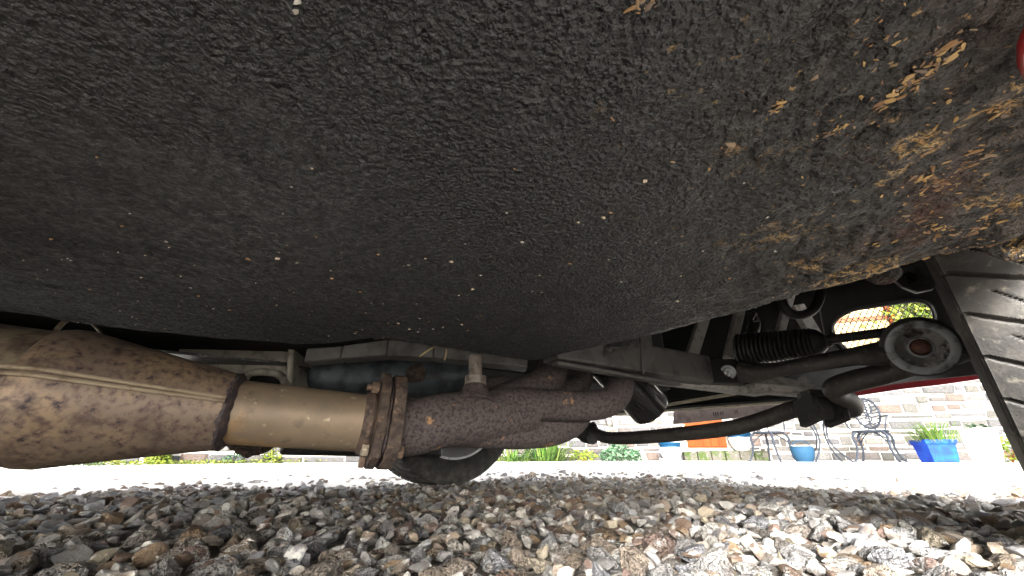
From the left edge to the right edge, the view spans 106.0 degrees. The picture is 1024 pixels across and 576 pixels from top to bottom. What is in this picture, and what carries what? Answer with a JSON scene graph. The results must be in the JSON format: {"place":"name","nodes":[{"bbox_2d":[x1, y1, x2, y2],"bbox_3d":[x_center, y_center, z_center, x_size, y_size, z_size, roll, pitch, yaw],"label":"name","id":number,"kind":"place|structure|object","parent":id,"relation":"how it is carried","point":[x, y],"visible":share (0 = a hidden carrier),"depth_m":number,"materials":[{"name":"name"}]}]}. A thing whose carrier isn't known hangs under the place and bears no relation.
{"place":"outdoors","nodes":[
{"label":"outdoors","id":0,"kind":"place"},
{"bbox_2d":[0,461,1023,575],"bbox_3d":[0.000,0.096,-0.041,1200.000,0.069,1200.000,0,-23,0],"label":"gravel ground","id":1,"kind":"structure","parent":0,"point":[549,525],"depth_m":0.56,"materials":[{"name":"grey gravel"}]},
{"bbox_2d":[0,0,1023,485],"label":"car","id":2,"kind":"object","parent":1,"relation":"on","point":[246,228],"visible":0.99,"depth_m":0.23,"materials":[{"name":"black metal"}]},
{"bbox_2d":[0,460,1023,497],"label":"courtyard paving","id":3,"kind":"structure","parent":0,"point":[909,474],"depth_m":2.08,"materials":[{"name":"white concrete"}]},
{"bbox_2d":[72,459,141,465],"bbox_3d":[-4.150,1.616,3.668,1.064,0.148,1.102,0,-23,0],"label":"strap leaf plant","id":4,"kind":"object","parent":3,"relation":"on","point":[90,464],"visible":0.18,"depth_m":3.54,"materials":[{"name":"green plant"}]},
{"bbox_2d":[143,454,172,463],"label":"bush","id":5,"kind":"object","parent":3,"relation":"on","point":[163,457],"visible":0.31,"depth_m":4.09,"materials":[{"name":"yellow plant"}]},
{"bbox_2d":[86,459,351,465],"bbox_3d":[-2.961,1.996,4.432,2.728,0.076,0.493,18,-29,-36],"label":"ground cover","id":6,"kind":"object","parent":3,"relation":"on","point":[137,462],"visible":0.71,"depth_m":4.06,"materials":[{"name":"green plant"}]},
{"bbox_2d":[220,453,244,463],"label":"bush","id":7,"kind":"object","parent":3,"relation":"on","point":[230,456],"visible":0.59,"depth_m":4.43,"materials":[{"name":"green plant"}]},
{"bbox_2d":[259,447,281,462],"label":"bush","id":8,"kind":"object","parent":3,"relation":"on","point":[271,455],"visible":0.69,"depth_m":4.61,"materials":[{"name":"yellow plant"}]},
{"bbox_2d":[81,416,618,464],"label":"garden wall","id":9,"kind":"structure","parent":3,"relation":"on","point":[608,425],"depth_m":4.87,"materials":[{"name":"stone"}]},
{"bbox_2d":[496,449,546,461],"bbox_3d":[-0.030,2.461,5.820,1.061,0.305,1.218,8,-25,-17],"label":"strap leaf plant","id":10,"kind":"object","parent":3,"relation":"on","point":[511,457],"visible":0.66,"depth_m":5.60,"materials":[{"name":"green plant"}]},
{"bbox_2d":[518,440,582,461],"bbox_3d":[0.446,2.495,6.122,1.369,0.482,1.448,0,-23,0],"label":"strap leaf plant","id":11,"kind":"object","parent":3,"relation":"on","point":[550,454],"visible":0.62,"depth_m":5.80,"materials":[{"name":"green plant"}]},
{"bbox_2d":[567,447,599,460],"bbox_3d":[1.195,2.771,6.427,0.602,0.237,0.581,0,-23,0],"label":"bush","id":12,"kind":"object","parent":3,"relation":"on","point":[583,457],"visible":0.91,"depth_m":6.31,"materials":[{"name":"yellow plant"}]},
{"bbox_2d":[598,444,641,460],"bbox_3d":[1.767,2.698,6.341,0.720,0.316,0.702,0,-23,0],"label":"bush","id":13,"kind":"object","parent":3,"relation":"on","point":[623,453],"visible":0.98,"depth_m":6.23,"materials":[{"name":"green plant"}]},
{"bbox_2d":[658,442,680,460],"bbox_3d":[2.614,2.699,6.351,0.350,0.290,0.350,0,-23,0],"label":"flower pot","id":14,"kind":"object","parent":3,"relation":"on","point":[670,451],"visible":0.85,"depth_m":6.24,"materials":[{"name":"white ceramic"}]},
{"bbox_2d":[682,450,768,460],"bbox_3d":[3.604,2.859,6.545,1.288,0.190,0.255,-6,-24,14],"label":"stone ledge","id":15,"kind":"object","parent":3,"relation":"on","point":[741,455],"visible":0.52,"depth_m":6.44,"materials":[{"name":"beige stone"}]},
{"bbox_2d":[728,433,750,449],"bbox_3d":[3.879,2.609,6.551,0.370,0.271,0.370,0,-23,0],"label":"flower pot","id":16,"kind":"object","parent":15,"relation":"on","point":[740,442],"visible":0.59,"depth_m":6.43,"materials":[{"name":"white ceramic"}]},
{"bbox_2d":[748,422,790,461],"bbox_3d":[3.915,2.185,5.929,0.521,0.917,0.539,10,-26,-23],"label":"garden chair","id":17,"kind":"object","parent":3,"relation":"on","point":[771,433],"visible":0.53,"depth_m":5.85,"materials":[{"name":"grey metal"}]},
{"bbox_2d":[788,440,814,461],"bbox_3d":[4.226,2.376,5.619,0.308,0.303,0.308,0,-23,0],"label":"blue bucket","id":18,"kind":"object","parent":3,"relation":"on","point":[803,453],"visible":0.9,"depth_m":5.51,"materials":[{"name":"blue paint"}]},
{"bbox_2d":[616,303,1017,461],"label":"stone house","id":19,"kind":"structure","parent":3,"relation":"on","point":[963,403],"depth_m":6.28,"materials":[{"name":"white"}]},
{"bbox_2d":[858,303,931,327],"bbox_3d":[6.855,-0.119,6.821,2.012,3.174,0.342,-6,-24,14],"label":"climbing plant","id":20,"kind":"object","parent":19,"relation":"attached to","point":[916,307],"visible":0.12,"depth_m":6.58,"materials":[{"name":"green plant"}]},
{"bbox_2d":[810,421,853,461],"bbox_3d":[4.501,2.153,5.606,0.690,0.699,0.690,0,-23,0],"label":"garden table","id":21,"kind":"object","parent":3,"relation":"on","point":[819,449],"visible":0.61,"depth_m":5.57,"materials":[{"name":"grey metal"}]},
{"bbox_2d":[845,398,907,462],"bbox_3d":[5.193,2.045,5.605,0.539,0.917,0.521,18,-29,-36],"label":"garden chair","id":22,"kind":"object","parent":3,"relation":"on","point":[885,432],"visible":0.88,"depth_m":5.65,"materials":[{"name":"grey metal"}]},
{"bbox_2d":[908,439,959,462],"bbox_3d":[5.616,2.165,5.110,0.344,0.284,0.344,-6,-24,14],"label":"planter","id":23,"kind":"object","parent":3,"relation":"on","point":[930,451],"visible":0.86,"depth_m":5.00,"materials":[{"name":"ceramic"}]},
{"bbox_2d":[886,414,966,442],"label":"ornamental grass","id":24,"kind":"object","parent":23,"relation":"in","point":[932,434],"depth_m":5.09,"materials":[{"name":"green plant"}]},
{"bbox_2d":[954,428,1003,462],"bbox_3d":[6.029,2.027,4.952,0.378,0.414,0.378,0,-23,0],"label":"white urn","id":25,"kind":"object","parent":3,"relation":"on","point":[981,445],"visible":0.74,"depth_m":4.86,"materials":[{"name":"ceramic"}]},
{"bbox_2d":[962,422,991,428],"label":"plant","id":26,"kind":"object","parent":25,"relation":"in","point":[982,425],"visible":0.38,"depth_m":4.99,"materials":[{"name":"green plant"}]},
{"bbox_2d":[999,436,1017,462],"bbox_3d":[6.274,2.053,4.891,0.393,0.351,0.392,0,-23,0],"label":"shrub","id":27,"kind":"object","parent":3,"relation":"on","point":[1011,455],"visible":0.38,"depth_m":4.87,"materials":[{"name":"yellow plant"}]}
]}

